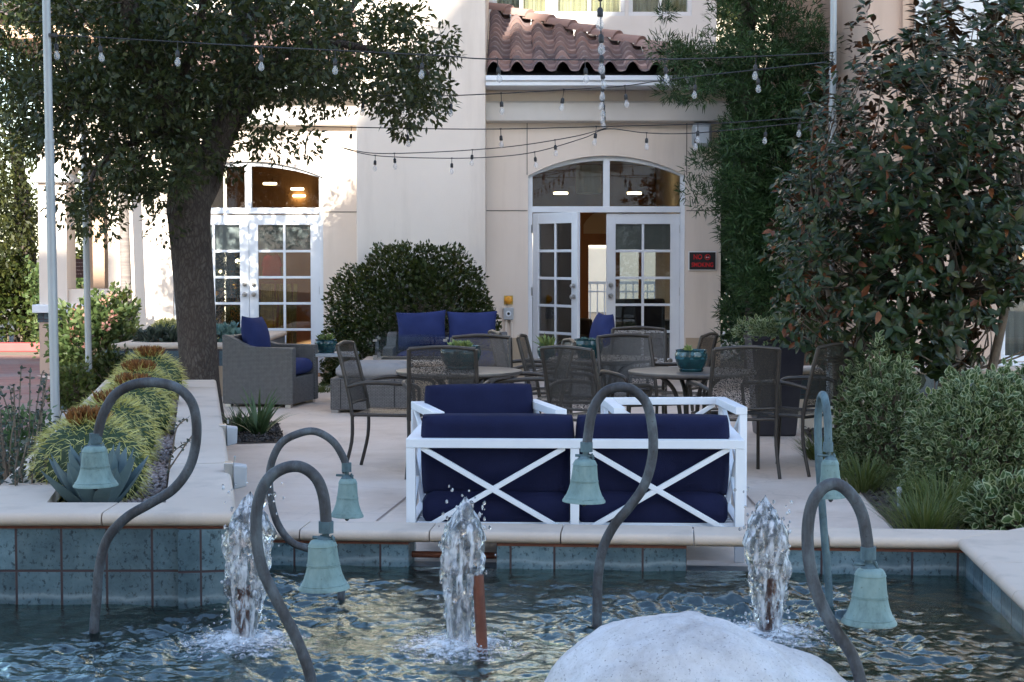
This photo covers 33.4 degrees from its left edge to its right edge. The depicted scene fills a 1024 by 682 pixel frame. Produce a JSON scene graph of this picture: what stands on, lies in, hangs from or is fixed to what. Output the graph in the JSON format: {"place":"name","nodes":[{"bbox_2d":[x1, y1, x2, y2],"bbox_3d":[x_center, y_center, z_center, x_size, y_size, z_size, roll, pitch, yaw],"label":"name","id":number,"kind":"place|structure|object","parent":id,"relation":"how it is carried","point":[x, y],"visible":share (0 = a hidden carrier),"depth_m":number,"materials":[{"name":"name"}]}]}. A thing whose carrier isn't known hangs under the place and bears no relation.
{"place":"outdoors","nodes":[
{"label":"outdoors","id":0,"kind":"place"},
{"bbox_2d":[0,322,13,341],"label":"road","id":1,"kind":"structure","parent":0,"point":[11,338],"depth_m":31.74,"materials":[{"name":"asphalt"}]},
{"bbox_2d":[0,75,38,341],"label":"background tree","id":2,"kind":"object","parent":1,"relation":"on","point":[18,221],"visible":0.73,"depth_m":27.82,"materials":[{"name":"green plant"}]},
{"bbox_2d":[0,355,49,429],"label":"brick path","id":3,"kind":"structure","parent":0,"point":[10,365],"depth_m":20.73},
{"bbox_2d":[0,0,188,373],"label":"entrance porch","id":4,"kind":"object","parent":3,"relation":"on","point":[105,272],"visible":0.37,"depth_m":21.80,"materials":[{"name":"beige paint"}]},
{"bbox_2d":[6,408,69,456],"bbox_3d":[-3.716,0.890,12.273,0.810,0.001,10.687,0,3,-9],"label":"path strip","id":5,"kind":"object","parent":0,"point":[46,421],"depth_m":15.59,"materials":[{"name":"concrete"}]},
{"bbox_2d":[46,356,97,410],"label":"shrub","id":6,"kind":"object","parent":5,"relation":"on","point":[75,385],"visible":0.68,"depth_m":16.75,"materials":[{"name":"green plant"}]},
{"bbox_2d":[78,2,91,372],"bbox_3d":[-4.243,-2.089,16.917,0.111,5.501,0.071,0,3,0],"label":"metal pole","id":7,"kind":"object","parent":5,"relation":"on","point":[87,296],"visible":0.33,"depth_m":16.97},
{"bbox_2d":[0,260,743,441],"bbox_3d":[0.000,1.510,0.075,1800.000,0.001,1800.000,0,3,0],"label":"ground","id":8,"kind":"structure","parent":0,"point":[593,315],"depth_m":26.65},
{"bbox_2d":[0,342,38,351],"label":"painted kerb","id":9,"kind":"structure","parent":8,"relation":"on","point":[15,347],"depth_m":27.04,"materials":[{"name":"red paint"}]},
{"bbox_2d":[0,399,64,476],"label":"shrub","id":10,"kind":"object","parent":8,"relation":"on","point":[23,414],"visible":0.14,"depth_m":10.80,"materials":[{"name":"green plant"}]},
{"bbox_2d":[0,365,65,480],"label":"twiggy plant","id":11,"kind":"object","parent":8,"relation":"on","point":[39,414],"visible":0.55,"depth_m":9.63,"materials":[{"name":"green plant"}]},
{"bbox_2d":[0,248,82,341],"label":"hedge","id":12,"kind":"object","parent":8,"relation":"on","point":[12,297],"visible":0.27,"depth_m":28.20,"materials":[{"name":"green plant"}]},
{"bbox_2d":[42,0,59,424],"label":"metal pole","id":13,"kind":"object","parent":8,"relation":"on","point":[49,140],"visible":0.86,"depth_m":12.40,"materials":[{"name":"metal"}]},
{"bbox_2d":[54,35,833,74],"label":"string lights","id":14,"kind":"object","parent":13,"relation":"hanging from","point":[177,54],"visible":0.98,"depth_m":12.59,"materials":[{"name":"black plastic"}]},
{"bbox_2d":[20,254,83,357],"bbox_3d":[-6.194,-0.459,25.695,2.180,1.817,1.197,0,3,0],"label":"hedge","id":15,"kind":"object","parent":8,"relation":"on","point":[33,282],"visible":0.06,"depth_m":25.30,"materials":[{"name":"green plant"}]},
{"bbox_2d":[92,342,132,388],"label":"shrub","id":16,"kind":"object","parent":8,"relation":"on","point":[104,363],"visible":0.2,"depth_m":17.73,"materials":[{"name":"green plant"}]},
{"bbox_2d":[0,380,235,608],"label":"tiled planter","id":17,"kind":"object","parent":8,"relation":"on","point":[168,552],"visible":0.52,"depth_m":7.26,"materials":[{"name":"stone"}]},
{"bbox_2d":[0,436,52,485],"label":"twiggy plant","id":18,"kind":"object","parent":17,"relation":"in","point":[18,475],"visible":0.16,"depth_m":8.17,"materials":[{"name":"grey plant"}]},
{"bbox_2d":[23,404,156,501],"bbox_3d":[-2.067,0.582,8.367,0.674,0.553,0.669,0,3,0],"label":"shrub","id":19,"kind":"object","parent":17,"relation":"in","point":[76,430],"visible":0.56,"depth_m":8.26,"materials":[{"name":"plant"}]},
{"bbox_2d":[62,387,165,461],"bbox_3d":[-2.302,0.523,9.785,0.639,0.527,0.633,0,3,0],"label":"barrel cactus","id":20,"kind":"object","parent":17,"relation":"in","point":[140,419],"visible":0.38,"depth_m":9.72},
{"bbox_2d":[61,396,178,501],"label":"planter gravel","id":21,"kind":"structure","parent":17,"relation":"in","point":[161,469],"depth_m":9.46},
{"bbox_2d":[40,442,148,502],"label":"agave","id":22,"kind":"object","parent":21,"relation":"on","point":[123,473],"visible":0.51,"depth_m":7.72,"materials":[{"name":"green plant"}]},
{"bbox_2d":[90,372,177,436],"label":"barrel cactus","id":23,"kind":"object","parent":17,"relation":"in","point":[155,400],"visible":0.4,"depth_m":11.15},
{"bbox_2d":[98,358,178,414],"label":"barrel cactus","id":24,"kind":"object","parent":17,"relation":"in","point":[141,366],"visible":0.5,"depth_m":12.47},
{"bbox_2d":[110,345,188,399],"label":"barrel cactus","id":25,"kind":"object","parent":17,"relation":"in","point":[156,355],"visible":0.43,"depth_m":13.85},
{"bbox_2d":[224,456,246,488],"bbox_3d":[-1.400,0.671,8.644,0.115,0.180,0.120,0,3,-10],"label":"planter light","id":26,"kind":"object","parent":17,"relation":"attached to","point":[237,472],"visible":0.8,"depth_m":8.59,"materials":[{"name":"silver metal"}]},
{"bbox_2d":[0,0,466,419],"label":"oak tree","id":27,"kind":"object","parent":8,"relation":"on","point":[161,80],"visible":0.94,"depth_m":14.70,"materials":[{"name":"green plant"}]},
{"bbox_2d":[296,117,805,140],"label":"string lights","id":28,"kind":"object","parent":27,"relation":"hanging from","point":[595,133],"visible":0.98,"depth_m":15.98,"materials":[{"name":"black plastic"}]},
{"bbox_2d":[344,122,805,167],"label":"string lights","id":29,"kind":"object","parent":27,"relation":"hanging from","point":[535,158],"visible":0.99,"depth_m":17.46,"materials":[{"name":"black plastic"}]},
{"bbox_2d":[359,62,825,108],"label":"string lights","id":30,"kind":"object","parent":27,"relation":"hanging from","point":[562,98],"visible":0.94,"depth_m":14.71,"materials":[{"name":"black plastic"}]},
{"bbox_2d":[96,0,730,377],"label":"hotel building","id":31,"kind":"structure","parent":8,"relation":"on","point":[519,229],"depth_m":20.99,"materials":[{"name":"beige paint"}]},
{"bbox_2d":[211,215,249,326],"bbox_3d":[-3.796,-0.598,21.689,0.913,2.010,0.124,0,3,0],"label":"door","id":32,"kind":"structure","parent":31,"relation":"in","point":[229,233],"depth_m":21.68,"materials":[{"name":"white paint"}]},
{"bbox_2d":[212,252,260,335],"bbox_3d":[-3.747,-0.602,22.551,1.459,1.943,1.425,0,3,0],"label":"christmas tree","id":33,"kind":"object","parent":31,"relation":"on","point":[228,265],"visible":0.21,"depth_m":22.36,"materials":[{"name":"green plant"}]},
{"bbox_2d":[262,254,282,279],"bbox_3d":[-3.070,-0.947,21.840,0.257,0.338,0.100,0,3,0],"label":"red garment","id":34,"kind":"object","parent":31,"relation":"hanging from","point":[272,265],"visible":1,"depth_m":21.79,"materials":[{"name":"fabric"}]},
{"bbox_2d":[260,284,297,343],"bbox_3d":[-3.007,-0.174,22.020,0.490,1.132,0.118,0,3,0],"label":"gold tinsel curtain","id":35,"kind":"object","parent":31,"relation":"hanging from","point":[267,295],"visible":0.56,"depth_m":22.00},
{"bbox_2d":[249,215,319,372],"bbox_3d":[-2.880,-0.598,21.689,0.913,2.010,0.124,0,3,0],"label":"door","id":36,"kind":"structure","parent":31,"relation":"in","point":[274,233],"depth_m":21.68,"materials":[{"name":"white paint"}]},
{"bbox_2d":[493,0,549,15],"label":"window","id":37,"kind":"structure","parent":31,"relation":"in","point":[539,6],"depth_m":23.93,"materials":[{"name":"white paint"}]},
{"bbox_2d":[531,212,579,369],"bbox_3d":[0.503,-0.548,20.681,0.105,2.010,0.925,-2,3,-35],"label":"door","id":38,"kind":"structure","parent":31,"relation":"in","point":[555,291],"depth_m":20.66,"materials":[{"name":"white paint"}]},
{"bbox_2d":[576,165,600,193],"bbox_3d":[1.029,-2.168,22.921,0.340,0.380,0.340,0,3,0],"label":"pendant lamp","id":39,"kind":"object","parent":31,"relation":"hanging from","point":[588,179],"visible":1,"depth_m":22.78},
{"bbox_2d":[554,0,624,15],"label":"window","id":40,"kind":"structure","parent":31,"relation":"in","point":[561,7],"depth_m":23.93,"materials":[{"name":"white paint"}]},
{"bbox_2d":[606,213,679,366],"bbox_3d":[1.627,-0.568,21.090,0.925,2.010,0.124,0,3,0],"label":"door","id":41,"kind":"structure","parent":31,"relation":"in","point":[623,231],"depth_m":21.08,"materials":[{"name":"white paint"}]},
{"bbox_2d":[629,0,691,15],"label":"window","id":42,"kind":"structure","parent":31,"relation":"in","point":[636,7],"depth_m":23.93,"materials":[{"name":"white paint"}]},
{"bbox_2d":[688,251,715,270],"bbox_3d":[2.338,-0.984,20.956,0.344,0.236,0.026,0,3,0],"label":"no smoking sign","id":43,"kind":"object","parent":31,"relation":"attached to","point":[701,260],"visible":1,"depth_m":20.95,"materials":[{"name":"black"}]},
{"bbox_2d":[692,123,711,147],"bbox_3d":[2.314,-2.505,20.808,0.240,0.300,0.183,0,3,0],"label":"wall sconce","id":44,"kind":"object","parent":31,"relation":"attached to","point":[702,137],"depth_m":20.73,"materials":[{"name":"grey plastic"}]},
{"bbox_2d":[532,281,723,333],"bbox_3d":[0.850,-0.584,31.009,7.900,1.000,0.060,0,3,0],"label":"terrace railing","id":45,"kind":"object","parent":8,"relation":"on","point":[621,282],"visible":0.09,"depth_m":30.97,"materials":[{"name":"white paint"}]},
{"bbox_2d":[270,521,1023,637],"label":"fountain basin","id":46,"kind":"object","parent":8,"relation":"on","point":[988,565],"visible":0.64,"depth_m":8.05,"materials":[{"name":"stone"}]},
{"bbox_2d":[73,377,201,633],"bbox_3d":[-1.470,0.835,6.720,0.506,1.388,0.175,0,3,0],"label":"bell on pipe","id":47,"kind":"object","parent":46,"relation":"on","point":[95,473],"visible":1,"depth_m":6.68,"materials":[{"name":"metal"}]},
{"bbox_2d":[250,460,349,681],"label":"bell on pipe","id":48,"kind":"object","parent":46,"relation":"on","point":[324,575],"visible":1,"depth_m":5.67,"materials":[{"name":"metal"}]},
{"bbox_2d":[266,427,363,599],"bbox_3d":[-0.849,0.934,7.355,0.422,1.128,0.143,0,3,0],"label":"bell on pipe","id":49,"kind":"object","parent":46,"relation":"on","point":[347,507],"visible":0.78,"depth_m":7.32,"materials":[{"name":"metal"}]},
{"bbox_2d":[562,382,657,628],"bbox_3d":[0.390,0.844,6.800,0.381,1.363,0.172,0,3,0],"label":"bell on pipe","id":50,"kind":"object","parent":46,"relation":"on","point":[583,489],"visible":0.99,"depth_m":6.76,"materials":[{"name":"metal"}]},
{"bbox_2d":[814,391,844,606],"bbox_3d":[1.313,0.859,7.098,0.128,1.302,0.242,0,3,0],"label":"bell on pipe","id":51,"kind":"object","parent":46,"relation":"on","point":[827,467],"visible":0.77,"depth_m":7.16,"materials":[{"name":"metal"}]},
{"bbox_2d":[801,478,896,681],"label":"bell on pipe","id":52,"kind":"object","parent":46,"relation":"on","point":[869,607],"visible":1,"depth_m":5.32,"materials":[{"name":"metal"}]},
{"bbox_2d":[720,67,770,360],"bbox_3d":[4.072,-1.907,24.630,2.553,4.660,1.333,0,3,0],"label":"tall hedge","id":53,"kind":"object","parent":8,"relation":"on","point":[723,263],"depth_m":24.40,"materials":[{"name":"green plant"}]},
{"bbox_2d":[771,0,1023,365],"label":"guest wing","id":54,"kind":"structure","parent":8,"relation":"on","point":[891,17],"depth_m":17.52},
{"bbox_2d":[1001,245,1023,360],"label":"window","id":55,"kind":"structure","parent":54,"relation":"in","point":[1013,341],"depth_m":17.78,"materials":[{"name":"white paint"}]},
{"bbox_2d":[805,429,1006,529],"bbox_3d":[4.002,0.928,11.435,3.996,0.001,6.750,0,3,0],"label":"planting bed","id":56,"kind":"object","parent":8,"relation":"on","point":[866,496],"visible":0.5,"depth_m":10.54,"materials":[{"name":"soil"}]},
{"bbox_2d":[826,0,836,437],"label":"metal pole","id":57,"kind":"object","parent":56,"relation":"on","point":[833,28],"visible":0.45,"depth_m":13.49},
{"bbox_2d":[807,446,904,492],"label":"grass tuft","id":58,"kind":"object","parent":56,"relation":"on","point":[865,477],"visible":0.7,"depth_m":10.88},
{"bbox_2d":[822,330,926,478],"bbox_3d":[2.537,0.441,11.727,0.770,1.044,0.795,0,3,0],"label":"variegated shrub","id":59,"kind":"object","parent":56,"relation":"on","point":[877,385],"visible":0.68,"depth_m":11.58,"materials":[{"name":"green plant"}]},
{"bbox_2d":[757,0,1023,444],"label":"magnolia tree","id":60,"kind":"object","parent":56,"relation":"on","point":[891,239],"visible":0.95,"depth_m":12.03,"materials":[{"name":"green plant"}]},
{"bbox_2d":[860,479,984,529],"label":"grass tuft","id":61,"kind":"object","parent":56,"relation":"on","point":[930,519],"visible":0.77,"depth_m":9.12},
{"bbox_2d":[862,457,1003,518],"bbox_3d":[2.449,0.840,9.755,0.926,0.358,0.861,-1,3,-27],"label":"grass tuft","id":62,"kind":"object","parent":56,"relation":"on","point":[923,486],"visible":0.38,"depth_m":9.83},
{"bbox_2d":[892,355,1023,512],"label":"variegated shrub","id":63,"kind":"object","parent":56,"relation":"on","point":[945,417],"visible":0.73,"depth_m":10.13,"materials":[{"name":"green plant"}]},
{"bbox_2d":[951,468,1023,529],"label":"variegated shrub","id":64,"kind":"object","parent":8,"relation":"on","point":[994,499],"visible":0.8,"depth_m":9.00,"materials":[{"name":"green plant"}]},
{"bbox_2d":[37,375,892,565],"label":"patio","id":65,"kind":"structure","parent":0,"point":[379,475],"depth_m":11.92,"materials":[{"name":"concrete"}]},
{"bbox_2d":[42,285,144,375],"bbox_3d":[-4.770,-0.016,19.600,1.278,1.249,1.080,0,3,0],"label":"rose shrub","id":66,"kind":"object","parent":65,"relation":"on","point":[71,324],"visible":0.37,"depth_m":19.44,"materials":[{"name":"green plant"}]},
{"bbox_2d":[116,36,132,335],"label":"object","id":67,"kind":"object","parent":65,"relation":"on","point":[125,263],"visible":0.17,"depth_m":21.02,"materials":[{"name":"green plant"}]},
{"bbox_2d":[111,331,286,396],"bbox_3d":[-3.550,0.234,19.843,1.490,0.571,3.185,0,3,0],"label":"door planter","id":68,"kind":"object","parent":65,"relation":"on","point":[275,336],"visible":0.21,"depth_m":18.27,"materials":[{"name":"paint"}]},
{"bbox_2d":[131,323,177,341],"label":"succulent clump","id":69,"kind":"object","parent":68,"relation":"in","point":[157,333],"visible":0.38,"depth_m":18.67,"materials":[{"name":"green plant"}]},
{"bbox_2d":[222,417,282,442],"bbox_3d":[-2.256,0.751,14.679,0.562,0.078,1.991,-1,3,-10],"label":"soil mulch","id":70,"kind":"object","parent":65,"relation":"on","point":[276,429],"visible":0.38,"depth_m":14.10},
{"bbox_2d":[226,385,291,434],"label":"strap plant","id":71,"kind":"object","parent":70,"relation":"on","point":[259,421],"visible":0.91,"depth_m":14.21,"materials":[{"name":"green plant"}]},
{"bbox_2d":[222,316,317,407],"bbox_3d":[-2.450,0.189,17.354,0.740,0.908,0.800,1,3,12],"label":"wicker armchair","id":72,"kind":"object","parent":65,"relation":"on","point":[255,359],"visible":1,"depth_m":17.01,"materials":[{"name":"wicker"}]},
{"bbox_2d":[316,351,358,359],"bbox_3d":[-1.868,0.370,17.840,0.500,0.498,0.500,0,3,0],"label":"glass side table","id":73,"kind":"object","parent":65,"relation":"on","point":[334,354],"visible":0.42,"depth_m":17.58,"materials":[{"name":"grey glass"}]},
{"bbox_2d":[315,332,337,352],"bbox_3d":[-1.935,0.011,17.772,0.238,0.222,0.238,0,3,0],"label":"teal pot","id":74,"kind":"object","parent":73,"relation":"on","point":[327,343],"visible":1,"depth_m":17.69,"materials":[{"name":"ceramic"}]},
{"bbox_2d":[330,360,413,412],"bbox_3d":[-1.356,0.434,16.670,0.740,0.486,0.663,0,3,3],"label":"wicker ottoman","id":75,"kind":"object","parent":65,"relation":"on","point":[386,396],"visible":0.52,"depth_m":16.35,"materials":[{"name":"grey wicker"}]},
{"bbox_2d":[336,340,435,473],"bbox_3d":[-0.886,0.454,11.996,0.638,0.914,0.606,0,3,9],"label":"dining chair","id":76,"kind":"object","parent":65,"relation":"on","point":[363,382],"visible":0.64,"depth_m":12.06,"materials":[{"name":"brown metal"}]},
{"bbox_2d":[363,335,448,400],"bbox_3d":[-1.044,0.284,17.736,1.000,0.680,0.760,0,3,0],"label":"fire table","id":77,"kind":"object","parent":65,"relation":"on","point":[377,356],"visible":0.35,"depth_m":17.51,"materials":[{"name":"stone"}]},
{"bbox_2d":[318,239,508,385],"bbox_3d":[-1.146,-0.327,19.989,2.245,1.758,1.256,0,3,0],"label":"round shrub","id":78,"kind":"object","parent":65,"relation":"on","point":[366,284],"visible":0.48,"depth_m":19.77,"materials":[{"name":"green plant"}]},
{"bbox_2d":[383,310,506,383],"bbox_3d":[-0.722,0.118,18.759,1.340,0.909,0.780,0,3,0],"label":"wicker sofa","id":79,"kind":"object","parent":65,"relation":"on","point":[421,329],"visible":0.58,"depth_m":18.85,"materials":[{"name":"fabric"}]},
{"bbox_2d":[401,345,489,479],"bbox_3d":[-0.456,0.468,11.701,0.606,0.914,0.638,0,3,2],"label":"dining chair","id":80,"kind":"object","parent":65,"relation":"on","point":[408,387],"visible":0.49,"depth_m":11.41,"materials":[{"name":"wicker"}]},
{"bbox_2d":[396,366,521,384],"bbox_3d":[-0.382,0.556,12.293,0.910,0.695,0.910,3,4,44],"label":"round table","id":81,"kind":"object","parent":65,"relation":"on","point":[486,372],"visible":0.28,"depth_m":12.10,"materials":[{"name":"grey metal"}]},
{"bbox_2d":[440,339,480,369],"bbox_3d":[-0.372,0.095,12.370,0.297,0.218,0.297,0,3,0],"label":"teal pot","id":82,"kind":"object","parent":81,"relation":"on","point":[467,343],"visible":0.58,"depth_m":12.29,"materials":[{"name":"ceramic"}]},
{"bbox_2d":[448,334,517,383],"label":"dining chair","id":83,"kind":"object","parent":65,"relation":"on","point":[507,339],"visible":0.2,"depth_m":13.03,"materials":[{"name":"wicker"}]},
{"bbox_2d":[411,383,566,498],"bbox_3d":[-0.152,0.632,10.303,0.800,0.719,0.745,-1,3,-13],"label":"armchair","id":84,"kind":"object","parent":65,"relation":"on","point":[487,398],"visible":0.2,"depth_m":10.43,"materials":[{"name":"fabric"}]},
{"bbox_2d":[483,338,575,411],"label":"dining chair","id":85,"kind":"object","parent":65,"relation":"on","point":[540,377],"visible":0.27,"depth_m":12.15,"materials":[{"name":"wicker"}]},
{"bbox_2d":[488,329,574,437],"bbox_3d":[0.145,0.361,13.873,0.638,0.914,0.606,-1,3,-12],"label":"dining chair","id":86,"kind":"object","parent":65,"relation":"on","point":[538,362],"visible":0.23,"depth_m":13.71,"materials":[{"name":"brown metal"}]},
{"bbox_2d":[516,334,599,412],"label":"dining chair","id":87,"kind":"object","parent":65,"relation":"on","point":[529,356],"visible":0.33,"depth_m":13.19,"materials":[{"name":"brown metal"}]},
{"bbox_2d":[406,413,744,562],"bbox_3d":[0.321,0.709,8.746,1.660,0.719,0.745,0,3,2],"label":"loveseat","id":88,"kind":"object","parent":65,"relation":"on","point":[512,468],"visible":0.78,"depth_m":8.43,"materials":[{"name":"fabric"}]},
{"bbox_2d":[544,313,631,396],"bbox_3d":[0.806,0.151,18.234,0.740,0.896,0.780,-1,3,-15],"label":"wicker armchair","id":89,"kind":"object","parent":65,"relation":"on","point":[602,324],"visible":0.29,"depth_m":18.05,"materials":[{"name":"grey wicker"}]},
{"bbox_2d":[540,345,652,421],"bbox_3d":[0.561,0.473,11.616,0.606,0.914,0.638,3,4,43],"label":"dining chair","id":90,"kind":"object","parent":65,"relation":"on","point":[579,380],"visible":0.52,"depth_m":11.41,"materials":[{"name":"wicker"}]},
{"bbox_2d":[601,326,672,413],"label":"dining chair","id":91,"kind":"object","parent":65,"relation":"on","point":[649,329],"visible":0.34,"depth_m":14.48,"materials":[{"name":"wicker"}]},
{"bbox_2d":[596,333,687,413],"bbox_3d":[0.969,0.409,12.908,0.606,0.914,0.638,-1,3,-22],"label":"dining chair","id":92,"kind":"object","parent":65,"relation":"on","point":[610,373],"visible":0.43,"depth_m":13.14,"materials":[{"name":"wicker"}]},
{"bbox_2d":[626,332,718,412],"bbox_3d":[1.272,0.381,13.464,0.638,0.914,0.606,1,3,22],"label":"dining chair","id":93,"kind":"object","parent":65,"relation":"on","point":[700,343],"visible":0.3,"depth_m":13.42,"materials":[{"name":"wicker"}]},
{"bbox_2d":[601,397,746,505],"bbox_3d":[0.983,0.678,10.526,0.800,0.605,0.745,0,3,-3],"label":"armchair","id":94,"kind":"object","parent":65,"relation":"on","point":[612,405],"visible":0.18,"depth_m":10.73,"materials":[{"name":"white paint"}]},
{"bbox_2d":[628,366,754,413],"bbox_3d":[1.290,0.558,12.243,0.920,0.696,0.920,-1,3,-17],"label":"round table","id":95,"kind":"object","parent":65,"relation":"on","point":[664,374],"visible":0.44,"depth_m":12.10,"materials":[{"name":"brown metal"}]},
{"bbox_2d":[675,343,707,371],"bbox_3d":[1.273,0.117,12.121,0.233,0.197,0.233,0,3,0],"label":"teal pot","id":96,"kind":"object","parent":95,"relation":"on","point":[688,359],"visible":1,"depth_m":12.04,"materials":[{"name":"ceramic"}]},
{"bbox_2d":[686,345,781,478],"bbox_3d":[1.532,0.468,11.701,0.606,0.914,0.638,0,3,-7],"label":"dining chair","id":97,"kind":"object","parent":65,"relation":"on","point":[776,385],"visible":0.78,"depth_m":11.45,"materials":[{"name":"brown metal"}]},
{"bbox_2d":[641,0,845,385],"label":"conifer tree","id":98,"kind":"object","parent":65,"relation":"on","point":[747,201],"visible":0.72,"depth_m":18.58,"materials":[{"name":"green plant"}]},
{"bbox_2d":[731,314,820,435],"bbox_3d":[2.222,0.274,14.378,0.733,1.032,0.726,0,3,0],"label":"tall planter","id":99,"kind":"object","parent":65,"relation":"on","point":[760,332],"visible":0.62,"depth_m":14.20,"materials":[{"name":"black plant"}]},
{"bbox_2d":[740,342,851,476],"bbox_3d":[1.997,0.456,11.951,0.638,0.914,0.606,2,4,40],"label":"dining chair","id":100,"kind":"object","parent":65,"relation":"on","point":[806,408],"visible":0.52,"depth_m":11.72,"materials":[{"name":"brown metal"}]},
{"bbox_2d":[797,366,1023,428],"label":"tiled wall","id":101,"kind":"structure","parent":65,"relation":"on","point":[929,383],"depth_m":14.86,"materials":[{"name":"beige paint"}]},
{"bbox_2d":[223,19,770,311],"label":"terrace wall","id":102,"kind":"structure","parent":0,"point":[597,263],"depth_m":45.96,"materials":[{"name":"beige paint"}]},
{"bbox_2d":[0,565,1023,681],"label":"water","id":103,"kind":"structure","parent":0,"point":[949,628],"depth_m":6.76,"materials":[{"name":"liquid"}]},
{"bbox_2d":[180,482,309,656],"bbox_3d":[-1.026,0.867,6.512,0.638,0.654,0.580,0,3,0],"label":"fountain jet","id":104,"kind":"object","parent":103,"relation":"in","point":[244,591],"visible":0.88,"depth_m":6.46,"materials":[{"name":"white liquid"}]},
{"bbox_2d":[397,485,522,661],"bbox_3d":[-0.204,0.863,6.425,0.638,0.636,0.580,0,3,0],"label":"fountain jet","id":105,"kind":"object","parent":103,"relation":"on","point":[461,544],"visible":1,"depth_m":6.37,"materials":[{"name":"white liquid"}]},
{"bbox_2d":[544,611,846,681],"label":"boulder","id":106,"kind":"object","parent":103,"relation":"in","point":[689,646],"visible":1,"depth_m":5.13,"materials":[{"name":"white stone"}]},
{"bbox_2d":[727,487,827,647],"bbox_3d":[1.006,0.877,6.648,0.638,0.613,0.580,0,3,0],"label":"fountain jet","id":107,"kind":"object","parent":103,"relation":"on","point":[765,543],"visible":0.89,"depth_m":6.60,"materials":[{"name":"white liquid"}]},
{"bbox_2d":[597,0,605,120],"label":"string lights","id":108,"kind":"object","parent":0,"point":[601,41],"visible":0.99,"depth_m":10.47,"materials":[{"name":"black plastic"}]},
{"bbox_2d":[615,298,669,357],"bbox_3d":[1.747,-0.091,22.583,0.920,0.920,0.780,-1,3,-17],"label":"lounge armchair","id":109,"kind":"object","parent":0,"point":[625,316],"visible":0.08,"depth_m":22.78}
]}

